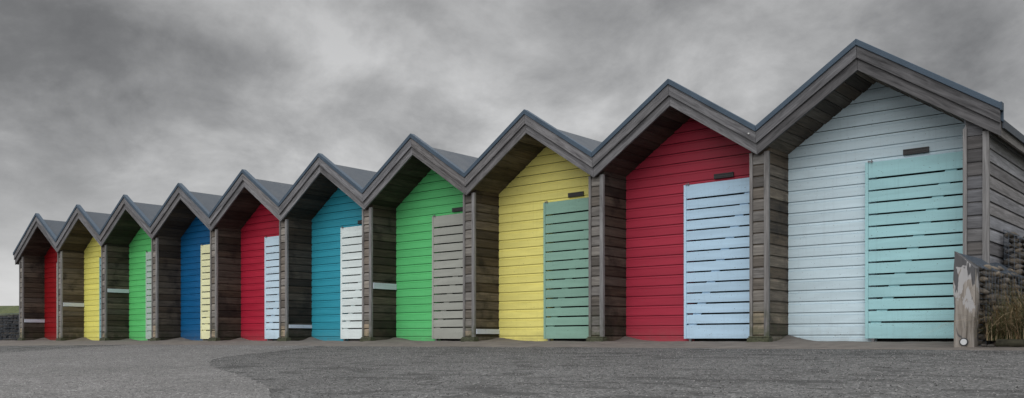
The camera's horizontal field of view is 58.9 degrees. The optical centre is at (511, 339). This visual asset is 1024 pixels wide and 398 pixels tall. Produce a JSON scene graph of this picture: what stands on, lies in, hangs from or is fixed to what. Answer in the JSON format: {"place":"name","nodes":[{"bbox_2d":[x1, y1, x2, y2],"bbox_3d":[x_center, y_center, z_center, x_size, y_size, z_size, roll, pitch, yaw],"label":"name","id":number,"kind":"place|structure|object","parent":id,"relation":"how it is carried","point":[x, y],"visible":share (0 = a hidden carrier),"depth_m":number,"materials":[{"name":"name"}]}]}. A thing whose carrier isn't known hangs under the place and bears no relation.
{"place":"outdoors","nodes":[
{"label":"outdoors","id":0,"kind":"place"},
{"bbox_2d":[0,306,18,314],"bbox_3d":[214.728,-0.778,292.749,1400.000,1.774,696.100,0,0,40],"label":"grass bank","id":1,"kind":"structure","parent":0,"point":[7,310],"depth_m":41.41,"materials":[{"name":"green plant"}]},
{"bbox_2d":[0,344,314,397],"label":"light asphalt path","id":2,"kind":"structure","parent":0,"point":[188,379],"depth_m":9.06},
{"bbox_2d":[0,345,1023,397],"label":"loose chippings","id":3,"kind":"object","parent":2,"relation":"on","point":[702,360],"visible":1,"depth_m":8.22,"materials":[{"name":"grey gravel"}]},
{"bbox_2d":[0,345,1023,397],"bbox_3d":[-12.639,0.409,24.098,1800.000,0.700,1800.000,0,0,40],"label":"ground","id":4,"kind":"structure","parent":0,"point":[734,390],"depth_m":7.16,"materials":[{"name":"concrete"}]},
{"bbox_2d":[0,313,18,340],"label":"gabion","id":5,"kind":"object","parent":4,"relation":"on","point":[9,326],"visible":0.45,"depth_m":26.27,"materials":[{"name":"stone"}]},
{"bbox_2d":[13,213,64,340],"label":"beach hut","id":6,"kind":"object","parent":4,"relation":"on","point":[35,254],"visible":0.37,"depth_m":24.99,"materials":[{"name":"paint"}]},
{"bbox_2d":[55,204,110,340],"bbox_3d":[-9.756,-1.626,23.808,2.665,3.469,3.318,0,0,40],"label":"beach hut","id":7,"kind":"object","parent":4,"relation":"on","point":[78,243],"visible":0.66,"depth_m":23.42,"materials":[{"name":"paint"}]},
{"bbox_2d":[99,194,161,340],"bbox_3d":[-7.924,-1.626,22.258,2.665,3.469,3.318,0,0,40],"label":"beach hut","id":8,"kind":"object","parent":4,"relation":"on","point":[125,234],"visible":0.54,"depth_m":21.85,"materials":[{"name":"paint"}]},
{"bbox_2d":[150,183,221,340],"bbox_3d":[-6.092,-1.626,20.707,2.665,3.469,3.318,0,0,40],"label":"beach hut","id":9,"kind":"object","parent":4,"relation":"on","point":[180,228],"visible":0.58,"depth_m":20.27,"materials":[{"name":"paint"}]},
{"bbox_2d":[208,169,291,340],"bbox_3d":[-4.260,-1.626,19.157,2.665,3.469,3.318,0,0,40],"label":"beach hut","id":10,"kind":"object","parent":4,"relation":"on","point":[244,217],"visible":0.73,"depth_m":18.70,"materials":[{"name":"paint"}]},
{"bbox_2d":[273,245,278,340],"bbox_3d":[-4.443,-0.979,18.092,1.075,2.115,0.030,0,0,40],"label":"door","id":11,"kind":"structure","parent":10,"relation":"in","point":[274,245],"depth_m":18.36,"materials":[{"name":"wood"}]},
{"bbox_2d":[277,153,376,340],"bbox_3d":[-2.428,-1.626,17.607,2.665,3.469,3.318,0,0,40],"label":"beach hut","id":12,"kind":"object","parent":4,"relation":"on","point":[321,204],"visible":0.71,"depth_m":17.12,"materials":[{"name":"paint"}]},
{"bbox_2d":[349,236,361,340],"bbox_3d":[-2.611,-0.979,16.542,1.075,2.115,0.030,0,0,40],"label":"door","id":13,"kind":"structure","parent":12,"relation":"in","point":[354,236],"depth_m":16.76,"materials":[{"name":"wood"}]},
{"bbox_2d":[360,133,477,341],"bbox_3d":[-0.596,-1.626,16.056,2.665,3.469,3.318,0,0,40],"label":"beach hut","id":14,"kind":"object","parent":4,"relation":"on","point":[413,190],"visible":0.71,"depth_m":15.53,"materials":[{"name":"paint"}]},
{"bbox_2d":[441,224,462,340],"bbox_3d":[-0.779,-0.979,14.991,1.075,2.115,0.030,0,0,40],"label":"door","id":15,"kind":"structure","parent":14,"relation":"in","point":[461,224],"depth_m":15.17,"materials":[{"name":"grey wood"}]},
{"bbox_2d":[0,335,1023,349],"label":"sand apron","id":16,"kind":"object","parent":4,"relation":"on","point":[789,342],"visible":0.94,"depth_m":12.47,"materials":[{"name":"sand"}]},
{"bbox_2d":[953,251,979,346],"bbox_3d":[4.516,-0.380,9.021,0.206,0.998,0.186,0,0,40],"label":"timber post","id":17,"kind":"object","parent":16,"relation":"on","point":[965,276],"visible":0.92,"depth_m":8.96,"materials":[{"name":"grey wood"}]},
{"bbox_2d":[960,253,1023,345],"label":"gabion","id":18,"kind":"object","parent":16,"relation":"on","point":[991,274],"visible":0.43,"depth_m":9.19,"materials":[{"name":"stone"}]},
{"bbox_2d":[996,339,1023,346],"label":"edging log","id":19,"kind":"object","parent":16,"relation":"on","point":[1009,342],"visible":0.91,"depth_m":8.77,"materials":[{"name":"brown wood"}]},
{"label":"soil bed","id":20,"kind":"structure","parent":16,"relation":"on","visible":0},
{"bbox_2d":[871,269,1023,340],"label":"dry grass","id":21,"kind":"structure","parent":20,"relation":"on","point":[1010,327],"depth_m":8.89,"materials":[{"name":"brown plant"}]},
{"bbox_2d":[461,109,601,341],"bbox_3d":[1.236,-1.626,14.506,2.665,3.469,3.318,0,0,40],"label":"beach hut","id":22,"kind":"object","parent":4,"relation":"on","point":[527,173],"visible":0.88,"depth_m":13.93,"materials":[{"name":"paint"}]},
{"bbox_2d":[554,210,587,340],"bbox_3d":[1.052,-0.979,13.441,1.075,2.115,0.030,0,0,40],"label":"door","id":23,"kind":"structure","parent":22,"relation":"in","point":[583,210],"depth_m":13.57,"materials":[{"name":"wood"}]},
{"bbox_2d":[586,79,758,341],"bbox_3d":[3.068,-1.626,12.955,2.665,3.469,3.318,0,0,40],"label":"beach hut","id":24,"kind":"object","parent":4,"relation":"on","point":[668,222],"visible":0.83,"depth_m":12.30,"materials":[{"name":"paint"}]},
{"bbox_2d":[695,192,748,340],"bbox_3d":[2.884,-0.979,11.891,1.075,2.115,0.030,0,0,40],"label":"door","id":25,"kind":"structure","parent":24,"relation":"in","point":[718,339],"depth_m":11.96,"materials":[{"name":"wood"}]},
{"bbox_2d":[747,39,1023,341],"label":"beach hut","id":26,"kind":"object","parent":4,"relation":"on","point":[883,181],"visible":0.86,"depth_m":10.55,"materials":[{"name":"paint"}]},
{"bbox_2d":[877,168,962,341],"bbox_3d":[4.716,-0.979,10.340,1.075,2.115,0.030,0,0,40],"label":"door","id":27,"kind":"structure","parent":26,"relation":"in","point":[878,339],"depth_m":10.39,"materials":[{"name":"wood"}]},
{"bbox_2d":[1002,229,1023,312],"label":"gabion","id":28,"kind":"object","parent":4,"relation":"on","point":[1015,260],"visible":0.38,"depth_m":9.67,"materials":[{"name":"stone"}]},
{"bbox_2d":[0,0,1023,305],"label":"sky","id":29,"kind":"structure","parent":0,"point":[102,101],"materials":[{"name":"grey"}]}
]}

